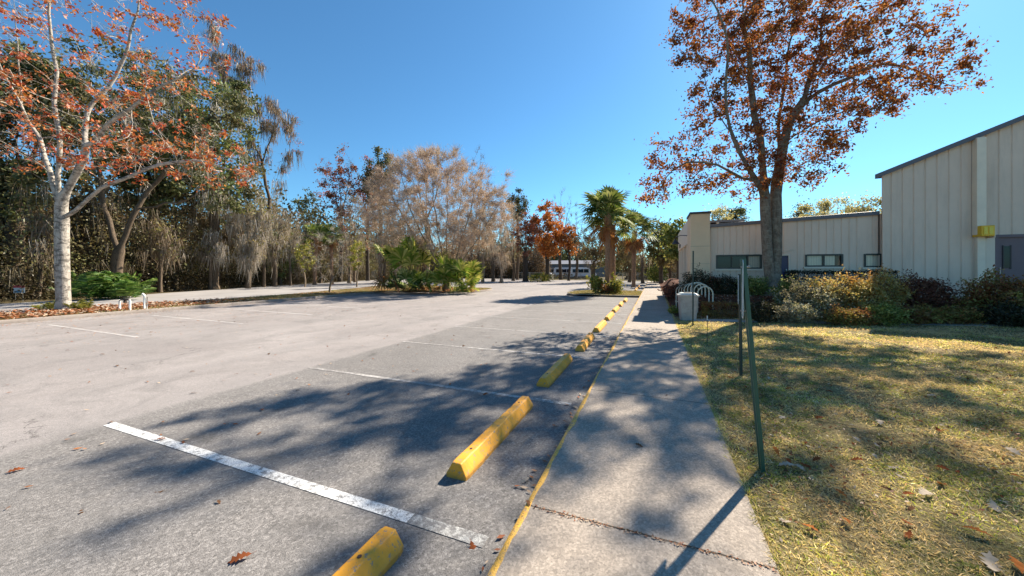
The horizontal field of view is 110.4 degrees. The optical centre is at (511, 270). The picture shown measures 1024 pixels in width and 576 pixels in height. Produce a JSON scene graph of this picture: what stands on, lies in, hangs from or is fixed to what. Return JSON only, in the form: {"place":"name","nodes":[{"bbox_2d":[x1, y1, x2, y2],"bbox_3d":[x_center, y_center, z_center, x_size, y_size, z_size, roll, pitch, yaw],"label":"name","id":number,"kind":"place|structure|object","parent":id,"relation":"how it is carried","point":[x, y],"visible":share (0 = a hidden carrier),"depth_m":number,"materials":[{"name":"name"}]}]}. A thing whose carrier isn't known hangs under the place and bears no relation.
{"place":"outdoors","nodes":[
{"label":"outdoors","id":0,"kind":"place"},
{"bbox_2d":[0,30,276,272],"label":"live oak","id":1,"kind":"object","parent":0,"point":[236,102],"visible":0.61,"depth_m":24.56,"materials":[{"name":"green plant"}]},
{"bbox_2d":[0,280,386,311],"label":"road","id":2,"kind":"structure","parent":0,"point":[236,292],"depth_m":26.33,"materials":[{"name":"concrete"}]},
{"bbox_2d":[251,176,297,286],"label":"mossy tree","id":3,"kind":"object","parent":2,"relation":"on","point":[273,250],"visible":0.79,"depth_m":38.93,"materials":[{"name":"grey plant"}]},
{"bbox_2d":[274,216,307,285],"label":"mossy tree","id":4,"kind":"object","parent":2,"relation":"on","point":[290,253],"visible":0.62,"depth_m":40.90,"materials":[{"name":"grey plant"}]},
{"bbox_2d":[299,223,332,284],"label":"palm tree","id":5,"kind":"object","parent":2,"relation":"on","point":[315,227],"visible":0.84,"depth_m":43.79,"materials":[{"name":"green plant"}]},
{"bbox_2d":[312,223,344,283],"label":"palm tree","id":6,"kind":"object","parent":2,"relation":"on","point":[334,244],"visible":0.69,"depth_m":45.83,"materials":[{"name":"green plant"}]},
{"bbox_2d":[332,183,372,282],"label":"bare tree","id":7,"kind":"object","parent":2,"relation":"on","point":[345,248],"visible":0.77,"depth_m":48.97,"materials":[{"name":"beige plant"}]},
{"bbox_2d":[351,153,382,280],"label":"woodland tree","id":8,"kind":"object","parent":2,"relation":"on","point":[358,192],"visible":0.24,"depth_m":59.78,"materials":[{"name":"green plant"}]},
{"bbox_2d":[0,279,646,575],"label":"parking lot","id":9,"kind":"structure","parent":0,"point":[401,445],"depth_m":4.11,"materials":[{"name":"grey asphalt"}]},
{"bbox_2d":[0,284,491,319],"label":"planting strip","id":10,"kind":"object","parent":9,"relation":"on","point":[250,299],"visible":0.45,"depth_m":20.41,"materials":[{"name":"green plant"}]},
{"bbox_2d":[48,270,157,299],"bbox_3d":[-25.166,0.874,22.008,4.596,1.771,5.127,0,0,-44],"label":"fern","id":11,"kind":"object","parent":10,"relation":"on","point":[105,284],"visible":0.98,"depth_m":21.63,"materials":[{"name":"green plant"}]},
{"bbox_2d":[0,0,262,309],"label":"maple tree","id":12,"kind":"object","parent":10,"relation":"on","point":[62,271],"visible":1,"depth_m":14.55,"materials":[{"name":"orange plant"}]},
{"bbox_2d":[0,297,282,318],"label":"leaf litter","id":13,"kind":"object","parent":10,"relation":"on","point":[30,312],"visible":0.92,"depth_m":14.56,"materials":[{"name":"brown plant"}]},
{"bbox_2d":[305,225,350,291],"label":"sapling","id":14,"kind":"object","parent":10,"relation":"on","point":[340,243],"visible":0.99,"depth_m":27.17,"materials":[{"name":"green plant"}]},
{"bbox_2d":[377,268,425,292],"bbox_3d":[-8.548,0.667,27.785,4.483,1.946,3.977,0,0,5],"label":"palmetto","id":15,"kind":"object","parent":10,"relation":"on","point":[401,274],"visible":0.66,"depth_m":27.22,"materials":[{"name":"green plant"}]},
{"bbox_2d":[369,235,450,292],"bbox_3d":[-8.018,-0.671,28.423,6.310,4.622,6.220,0,0,-16],"label":"palmetto","id":16,"kind":"object","parent":10,"relation":"on","point":[405,254],"visible":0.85,"depth_m":27.04,"materials":[{"name":"green plant"}]},
{"bbox_2d":[402,270,451,291],"bbox_3d":[-6.602,0.784,27.446,4.134,1.711,4.192,0,0,22],"label":"palmetto","id":17,"kind":"object","parent":10,"relation":"on","point":[426,277],"visible":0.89,"depth_m":27.07,"materials":[{"name":"green plant"}]},
{"bbox_2d":[351,142,520,292],"bbox_3d":[-6.133,-4.383,28.309,13.219,12.356,9.257,0,0,22],"label":"bare tree","id":18,"kind":"object","parent":10,"relation":"on","point":[431,171],"visible":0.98,"depth_m":27.68,"materials":[{"name":"beige plant"}]},
{"bbox_2d":[427,255,484,291],"bbox_3d":[-4.246,0.191,27.924,4.882,2.899,4.502,0,0,22],"label":"palmetto","id":19,"kind":"object","parent":10,"relation":"on","point":[454,270],"visible":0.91,"depth_m":27.10,"materials":[{"name":"green plant"}]},
{"bbox_2d":[0,285,491,323],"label":"parking kerb","id":20,"kind":"structure","parent":9,"relation":"on","point":[21,320],"depth_m":15.75,"materials":[{"name":"concrete"}]},
{"bbox_2d":[103,422,413,521],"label":"stall markings","id":21,"kind":"object","parent":9,"relation":"on","point":[367,504],"visible":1,"depth_m":3.06,"materials":[{"name":"white paint"}]},
{"bbox_2d":[1,294,635,570],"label":"leaf litter","id":22,"kind":"object","parent":9,"relation":"on","point":[499,536],"visible":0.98,"depth_m":5.37,"materials":[{"name":"brown plant"}]},
{"bbox_2d":[332,526,403,575],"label":"wheel stop","id":23,"kind":"object","parent":9,"relation":"on","point":[379,552],"visible":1,"depth_m":2.10,"materials":[{"name":"yellow paint"}]},
{"bbox_2d":[369,190,410,281],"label":"mossy tree","id":24,"kind":"object","parent":9,"relation":"on","point":[384,263],"visible":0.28,"depth_m":49.73,"materials":[{"name":"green plant"}]},
{"bbox_2d":[367,180,430,278],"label":"bare tree","id":25,"kind":"object","parent":9,"relation":"on","point":[392,217],"visible":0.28,"depth_m":46.91,"materials":[{"name":"beige plant"}]},
{"bbox_2d":[309,298,612,397],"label":"old stall markings","id":26,"kind":"object","parent":9,"relation":"on","point":[480,391],"visible":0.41,"depth_m":6.13,"materials":[{"name":"paint"}]},
{"bbox_2d":[446,396,532,480],"bbox_3d":[-0.146,1.713,3.862,0.216,0.141,1.786,0,0,22],"label":"wheel stop","id":27,"kind":"object","parent":9,"relation":"on","point":[468,462],"visible":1,"depth_m":3.49,"materials":[{"name":"yellow paint"}]},
{"bbox_2d":[483,201,521,282],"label":"bare tree","id":28,"kind":"object","parent":9,"relation":"on","point":[501,258],"visible":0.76,"depth_m":49.89,"materials":[{"name":"beige plant"}]},
{"bbox_2d":[407,303,632,547],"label":"faded stall markings","id":29,"kind":"object","parent":9,"relation":"on","point":[456,532],"visible":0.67,"depth_m":2.45,"materials":[{"name":"paint"}]},
{"bbox_2d":[511,210,541,280],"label":"woodland tree","id":30,"kind":"object","parent":9,"relation":"on","point":[529,243],"visible":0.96,"depth_m":56.74,"materials":[{"name":"green plant"}]},
{"bbox_2d":[523,199,564,280],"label":"orange tree","id":31,"kind":"object","parent":9,"relation":"on","point":[548,250],"visible":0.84,"depth_m":58.62,"materials":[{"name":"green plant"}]},
{"bbox_2d":[537,353,572,387],"bbox_3d":[0.791,1.713,6.264,0.216,0.141,1.786,0,0,21],"label":"wheel stop","id":32,"kind":"object","parent":9,"relation":"on","point":[551,375],"visible":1,"depth_m":5.91,"materials":[{"name":"yellow paint"}]},
{"bbox_2d":[558,224,582,280],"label":"orange tree","id":33,"kind":"object","parent":9,"relation":"on","point":[566,241],"visible":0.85,"depth_m":59.81,"materials":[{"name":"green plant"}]},
{"bbox_2d":[568,290,641,297],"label":"island soil","id":34,"kind":"structure","parent":9,"relation":"on","point":[604,295],"depth_m":24.34,"materials":[{"name":"brown soil"}]},
{"bbox_2d":[574,185,639,285],"bbox_3d":[7.032,-2.371,26.265,4.841,8.102,5.160,0,0,22],"label":"palm tree","id":35,"kind":"object","parent":34,"relation":"on","point":[606,195],"visible":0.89,"depth_m":25.74,"materials":[{"name":"green plant"}]},
{"bbox_2d":[583,204,640,280],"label":"palm tree","id":36,"kind":"object","parent":34,"relation":"on","point":[613,240],"visible":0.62,"depth_m":27.43,"materials":[{"name":"green plant"}]},
{"bbox_2d":[616,237,645,282],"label":"woodland tree","id":37,"kind":"object","parent":9,"relation":"on","point":[625,264],"visible":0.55,"depth_m":51.81,"materials":[{"name":"green plant"}]},
{"bbox_2d":[615,208,659,286],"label":"palm tree","id":38,"kind":"object","parent":9,"relation":"on","point":[633,246],"visible":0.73,"depth_m":37.61,"materials":[{"name":"green plant"}]},
{"bbox_2d":[0,275,664,303],"bbox_3d":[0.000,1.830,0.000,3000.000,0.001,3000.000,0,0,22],"label":"ground","id":39,"kind":"structure","parent":0,"point":[21,300],"depth_m":32.39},
{"bbox_2d":[1,208,82,297],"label":"mossy tree","id":40,"kind":"object","parent":39,"relation":"on","point":[33,246],"visible":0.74,"depth_m":22.27,"materials":[{"name":"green plant"}]},
{"bbox_2d":[0,156,88,279],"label":"woodland tree","id":41,"kind":"object","parent":39,"relation":"on","point":[41,212],"visible":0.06,"depth_m":24.65,"materials":[{"name":"green plant"}]},
{"bbox_2d":[0,37,109,296],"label":"live oak","id":42,"kind":"object","parent":39,"relation":"on","point":[32,182],"visible":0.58,"depth_m":23.10,"materials":[{"name":"green plant"}]},
{"bbox_2d":[48,162,143,271],"bbox_3d":[-33.392,-3.821,28.317,6.760,11.162,5.430,0,0,-11],"label":"woodland tree","id":43,"kind":"object","parent":39,"relation":"on","point":[103,223],"visible":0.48,"depth_m":27.91,"materials":[{"name":"green plant"}]},
{"bbox_2d":[91,65,206,287],"bbox_3d":[-32.466,-8.302,31.736,9.314,20.106,8.476,0,0,-36],"label":"live oak","id":44,"kind":"object","parent":39,"relation":"on","point":[167,189],"visible":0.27,"depth_m":30.83,"materials":[{"name":"green plant"}]},
{"bbox_2d":[138,212,187,291],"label":"mossy tree","id":45,"kind":"object","parent":39,"relation":"on","point":[161,249],"visible":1,"depth_m":28.28,"materials":[{"name":"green plant"}]},
{"bbox_2d":[130,184,225,288],"bbox_3d":[-32.206,-3.710,33.465,8.381,10.930,6.044,0,0,22],"label":"woodland tree","id":46,"kind":"object","parent":39,"relation":"on","point":[193,209],"visible":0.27,"depth_m":32.94,"materials":[{"name":"green plant"}]},
{"bbox_2d":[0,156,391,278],"bbox_3d":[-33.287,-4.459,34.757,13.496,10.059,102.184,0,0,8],"label":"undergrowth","id":47,"kind":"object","parent":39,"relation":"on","point":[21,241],"visible":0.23,"depth_m":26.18,"materials":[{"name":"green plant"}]},
{"bbox_2d":[0,161,395,302],"bbox_3d":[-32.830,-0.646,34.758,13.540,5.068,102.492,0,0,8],"label":"undergrowth","id":48,"kind":"object","parent":39,"relation":"on","point":[190,284],"visible":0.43,"depth_m":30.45,"materials":[{"name":"brown plant"}]},
{"bbox_2d":[159,74,259,288],"bbox_3d":[-28.681,-8.485,33.954,9.651,20.493,7.037,0,0,22],"label":"live oak","id":49,"kind":"object","parent":39,"relation":"on","point":[214,221],"visible":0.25,"depth_m":33.61,"materials":[{"name":"green plant"}]},
{"bbox_2d":[0,182,375,293],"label":"hanging vines","id":50,"kind":"object","parent":49,"relation":"hanging from","point":[99,236],"visible":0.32,"depth_m":25.78,"materials":[{"name":"green plant"}]},
{"bbox_2d":[16,174,377,271],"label":"hanging vines","id":51,"kind":"object","parent":49,"relation":"hanging from","point":[121,197],"visible":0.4,"depth_m":25.07,"materials":[{"name":"green plant"}]},
{"bbox_2d":[185,226,233,288],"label":"mossy tree","id":52,"kind":"object","parent":39,"relation":"on","point":[213,258],"visible":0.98,"depth_m":32.87,"materials":[{"name":"grey plant"}]},
{"bbox_2d":[188,208,245,287],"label":"woodland tree","id":53,"kind":"object","parent":39,"relation":"on","point":[203,225],"visible":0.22,"depth_m":35.91,"materials":[{"name":"green plant"}]},
{"bbox_2d":[199,12,304,286],"bbox_3d":[-27.935,-12.889,38.347,11.280,29.311,5.725,0,0,-11],"label":"snag tree","id":54,"kind":"object","parent":39,"relation":"on","point":[266,126],"visible":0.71,"depth_m":37.89,"materials":[{"name":"plant"}]},
{"bbox_2d":[220,183,284,287],"bbox_3d":[-25.697,-3.700,35.099,4.507,11.158,5.080,0,0,22],"label":"mossy tree","id":55,"kind":"object","parent":39,"relation":"on","point":[251,251],"visible":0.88,"depth_m":34.81,"materials":[{"name":"grey plant"}]},
{"bbox_2d":[258,226,308,284],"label":"live oak","id":56,"kind":"object","parent":39,"relation":"on","point":[280,274],"visible":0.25,"depth_m":42.79,"materials":[{"name":"green plant"}]},
{"bbox_2d":[0,131,593,282],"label":"treeline","id":57,"kind":"object","parent":39,"relation":"on","point":[283,198],"visible":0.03,"depth_m":66.34,"materials":[{"name":"green plant"}]},
{"bbox_2d":[291,187,324,273],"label":"pine tree","id":58,"kind":"object","parent":39,"relation":"on","point":[306,206],"visible":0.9,"depth_m":65.61,"materials":[{"name":"green plant"}]},
{"bbox_2d":[313,143,363,281],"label":"woodland tree","id":59,"kind":"object","parent":39,"relation":"on","point":[341,184],"visible":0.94,"depth_m":55.78,"materials":[{"name":"brown plant"}]},
{"bbox_2d":[326,195,379,281],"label":"mossy tree","id":60,"kind":"object","parent":39,"relation":"on","point":[358,248],"visible":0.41,"depth_m":51.96,"materials":[{"name":"brown plant"}]},
{"bbox_2d":[348,145,393,275],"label":"live oak","id":61,"kind":"object","parent":39,"relation":"on","point":[382,162],"visible":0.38,"depth_m":57.50,"materials":[{"name":"green plant"}]},
{"bbox_2d":[384,229,551,278],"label":"undergrowth","id":62,"kind":"object","parent":39,"relation":"on","point":[532,262],"visible":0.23,"depth_m":81.42,"materials":[{"name":"plant"}]},
{"bbox_2d":[505,187,531,279],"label":"live oak","id":63,"kind":"object","parent":39,"relation":"on","point":[519,207],"visible":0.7,"depth_m":65.73,"materials":[{"name":"green plant"}]},
{"bbox_2d":[484,241,676,275],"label":"treeline","id":64,"kind":"object","parent":39,"relation":"on","point":[617,271],"visible":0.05,"depth_m":124.86,"materials":[{"name":"green plant"}]},
{"bbox_2d":[570,225,604,280],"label":"live oak","id":65,"kind":"object","parent":39,"relation":"on","point":[594,254],"visible":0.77,"depth_m":49.72,"materials":[{"name":"green plant"}]},
{"bbox_2d":[0,0,1023,269],"label":"sky","id":66,"kind":"structure","parent":0,"point":[554,94],"materials":[{"name":"blue"}]},
{"bbox_2d":[495,282,779,575],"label":"sidewalk","id":67,"kind":"structure","parent":0,"point":[674,478],"depth_m":2.80,"materials":[{"name":"concrete"}]},
{"bbox_2d":[487,282,647,575],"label":"painted edge","id":68,"kind":"object","parent":67,"relation":"on","point":[501,554],"visible":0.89,"depth_m":2.79,"materials":[{"name":"yellow paint"}]},
{"bbox_2d":[533,504,777,572],"bbox_3d":[0.829,1.694,2.284,1.452,0.012,0.076,0,0,22],"label":"joint debris","id":69,"kind":"object","parent":67,"relation":"on","point":[702,550],"visible":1,"depth_m":2.24,"materials":[{"name":"brown plant"}]},
{"bbox_2d":[644,216,676,283],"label":"olive tree","id":70,"kind":"object","parent":67,"relation":"on","point":[661,262],"visible":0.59,"depth_m":45.56,"materials":[{"name":"green plant"}]},
{"bbox_2d":[660,279,987,316],"bbox_3d":[29.507,1.331,26.990,33.500,0.768,43.000,0,0,22],"label":"planting bed","id":71,"kind":"object","parent":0,"point":[672,301],"visible":0.04,"depth_m":13.18,"materials":[{"name":"brown soil"}]},
{"bbox_2d":[651,216,685,278],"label":"olive tree","id":72,"kind":"object","parent":71,"relation":"on","point":[671,232],"visible":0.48,"depth_m":39.87,"materials":[{"name":"green plant"}]},
{"bbox_2d":[677,264,714,293],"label":"shrub","id":73,"kind":"object","parent":71,"relation":"on","point":[689,279],"visible":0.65,"depth_m":14.23,"materials":[{"name":"green plant"}]},
{"bbox_2d":[672,211,743,291],"bbox_3d":[9.990,-0.545,18.866,2.890,3.890,8.550,0,0,22],"label":"entrance porch","id":74,"kind":"object","parent":71,"relation":"on","point":[694,234],"visible":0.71,"depth_m":15.19,"materials":[{"name":"beige paint"}]},
{"bbox_2d":[709,274,737,294],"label":"shrub","id":75,"kind":"object","parent":71,"relation":"on","point":[725,281],"visible":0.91,"depth_m":13.92,"materials":[{"name":"green plant"}]},
{"bbox_2d":[733,274,773,295],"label":"shrub","id":76,"kind":"object","parent":71,"relation":"on","point":[757,286],"visible":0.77,"depth_m":13.24,"materials":[{"name":"green plant"}]},
{"bbox_2d":[710,211,881,294],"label":"office building","id":77,"kind":"structure","parent":71,"relation":"on","point":[848,241],"depth_m":13.89,"materials":[{"name":"beige metal"}]},
{"bbox_2d":[715,254,763,270],"bbox_3d":[9.430,-0.342,14.838,1.735,0.700,0.290,0,0,22],"label":"window","id":78,"kind":"structure","parent":77,"relation":"in","point":[723,262],"depth_m":14.81,"materials":[{"name":"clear glass"}]},
{"bbox_2d":[803,254,845,268],"bbox_3d":[12.052,-0.368,13.792,1.269,0.598,0.290,0,0,22],"label":"window","id":79,"kind":"structure","parent":77,"relation":"in","point":[812,261],"depth_m":13.73,"materials":[{"name":"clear glass"}]},
{"bbox_2d":[625,0,998,295],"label":"maple tree","id":80,"kind":"object","parent":71,"relation":"on","point":[771,218],"visible":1,"depth_m":13.12,"materials":[{"name":"red plant"}]},
{"bbox_2d":[811,192,858,215],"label":"olive tree","id":81,"kind":"object","parent":71,"relation":"on","point":[825,205],"visible":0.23,"depth_m":33.68,"materials":[{"name":"green plant"}]},
{"bbox_2d":[783,269,898,296],"bbox_3d":[11.837,0.467,12.936,3.166,1.060,0.968,0,0,22],"label":"hedge","id":82,"kind":"object","parent":71,"relation":"on","point":[806,272],"visible":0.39,"depth_m":12.97,"materials":[{"name":"green plant"}]},
{"bbox_2d":[837,190,881,213],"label":"olive tree","id":83,"kind":"object","parent":71,"relation":"on","point":[863,208],"visible":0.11,"depth_m":29.78,"materials":[{"name":"green plant"}]},
{"bbox_2d":[888,268,964,307],"bbox_3d":[12.391,0.624,10.745,2.068,1.389,1.565,0,0,22],"label":"shrub","id":84,"kind":"object","parent":71,"relation":"on","point":[933,292],"visible":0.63,"depth_m":10.56,"materials":[{"name":"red plant"}]},
{"bbox_2d":[875,115,1023,299],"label":"warehouse building","id":85,"kind":"structure","parent":71,"relation":"on","point":[940,205],"depth_m":12.16,"materials":[{"name":"beige metal"}]},
{"bbox_2d":[999,237,1023,299],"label":"door","id":86,"kind":"structure","parent":85,"relation":"in","point":[1011,249],"depth_m":11.71,"materials":[{"name":"metal"}]},
{"bbox_2d":[665,297,1023,575],"bbox_3d":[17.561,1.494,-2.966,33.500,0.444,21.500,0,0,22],"label":"lawn","id":87,"kind":"structure","parent":0,"point":[858,432],"depth_m":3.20,"materials":[{"name":"plant"}]},
{"bbox_2d":[676,292,699,320],"bbox_3d":[6.048,1.228,12.251,0.650,0.945,0.650,0,0,18],"label":"litter bin","id":88,"kind":"object","parent":87,"relation":"on","point":[685,304],"visible":0.97,"depth_m":12.02,"materials":[{"name":"plastic"}]},
{"bbox_2d":[700,300,754,317],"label":"hedge","id":89,"kind":"object","parent":87,"relation":"on","point":[704,306],"visible":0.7,"depth_m":12.30,"materials":[{"name":"red plant"}]},
{"bbox_2d":[737,274,742,376],"bbox_3d":[3.668,0.980,5.729,0.079,1.840,0.200,0,0,22],"label":"parking sign","id":90,"kind":"object","parent":87,"relation":"on","point":[740,332],"visible":0.83,"depth_m":5.70,"materials":[{"name":"metal"}]},
{"bbox_2d":[740,259,765,472],"bbox_3d":[2.073,0.905,3.051,0.200,2.010,0.210,0,0,22],"label":"parking sign","id":91,"kind":"object","parent":87,"relation":"on","point":[745,297],"visible":0.94,"depth_m":3.04,"materials":[{"name":"green metal"}]},
{"bbox_2d":[737,297,785,322],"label":"shrub","id":92,"kind":"object","parent":87,"relation":"on","point":[758,309],"visible":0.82,"depth_m":11.04,"materials":[{"name":"green plant"}]},
{"bbox_2d":[769,296,824,324],"bbox_3d":[8.612,1.202,10.734,1.512,0.870,1.111,0,0,22],"label":"shrub","id":93,"kind":"object","parent":87,"relation":"on","point":[792,310],"visible":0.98,"depth_m":10.63,"materials":[{"name":"green plant"}]},
{"bbox_2d":[769,273,856,322],"bbox_3d":[9.461,0.845,11.330,1.734,1.524,1.959,0,0,-13],"label":"shrub","id":94,"kind":"object","parent":87,"relation":"on","point":[810,292],"visible":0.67,"depth_m":11.08,"materials":[{"name":"green plant"}]},
{"bbox_2d":[787,264,882,313],"bbox_3d":[10.213,0.674,11.313,1.998,1.757,2.102,0,0,-6],"label":"shrub","id":95,"kind":"object","parent":87,"relation":"on","point":[835,285],"visible":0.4,"depth_m":11.01,"materials":[{"name":"green plant"}]},
{"bbox_2d":[818,302,872,325],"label":"shrub","id":96,"kind":"object","parent":87,"relation":"on","point":[836,316],"visible":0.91,"depth_m":10.12,"materials":[{"name":"green plant"}]},
{"bbox_2d":[682,320,1023,541],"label":"lawn litter","id":97,"kind":"object","parent":87,"relation":"on","point":[844,483],"visible":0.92,"depth_m":3.96,"materials":[{"name":"brown plant"}]},
{"bbox_2d":[694,319,1022,326],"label":"garden path","id":98,"kind":"structure","parent":87,"relation":"on","point":[743,320],"depth_m":10.04,"materials":[{"name":"concrete"}]},
{"bbox_2d":[846,305,880,325],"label":"shrub","id":99,"kind":"object","parent":87,"relation":"on","point":[865,316],"visible":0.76,"depth_m":9.82,"materials":[{"name":"red plant"}]},
{"bbox_2d":[833,263,924,316],"bbox_3d":[10.987,0.648,10.875,2.066,1.723,1.505,0,0,22],"label":"shrub","id":100,"kind":"object","parent":87,"relation":"on","point":[882,294],"visible":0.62,"depth_m":10.62,"materials":[{"name":"green plant"}]},
{"bbox_2d":[850,302,914,326],"bbox_3d":[10.301,1.213,9.931,1.281,0.714,1.008,0,0,22],"label":"shrub","id":101,"kind":"object","parent":87,"relation":"on","point":[886,311],"visible":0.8,"depth_m":9.69,"materials":[{"name":"green plant"}]},
{"bbox_2d":[896,301,951,323],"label":"shrub","id":102,"kind":"object","parent":87,"relation":"on","point":[928,314],"visible":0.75,"depth_m":9.74,"materials":[{"name":"green plant"}]},
{"bbox_2d":[919,304,992,324],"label":"shrub","id":103,"kind":"object","parent":87,"relation":"on","point":[964,315],"visible":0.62,"depth_m":9.60,"materials":[{"name":"green plant"}]},
{"bbox_2d":[946,264,1023,321],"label":"shrub","id":104,"kind":"object","parent":87,"relation":"on","point":[993,293],"visible":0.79,"depth_m":9.83,"materials":[{"name":"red plant"}]},
{"bbox_2d":[976,300,1023,326],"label":"shrub","id":105,"kind":"object","parent":87,"relation":"on","point":[1005,316],"visible":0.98,"depth_m":9.12,"materials":[{"name":"green plant"}]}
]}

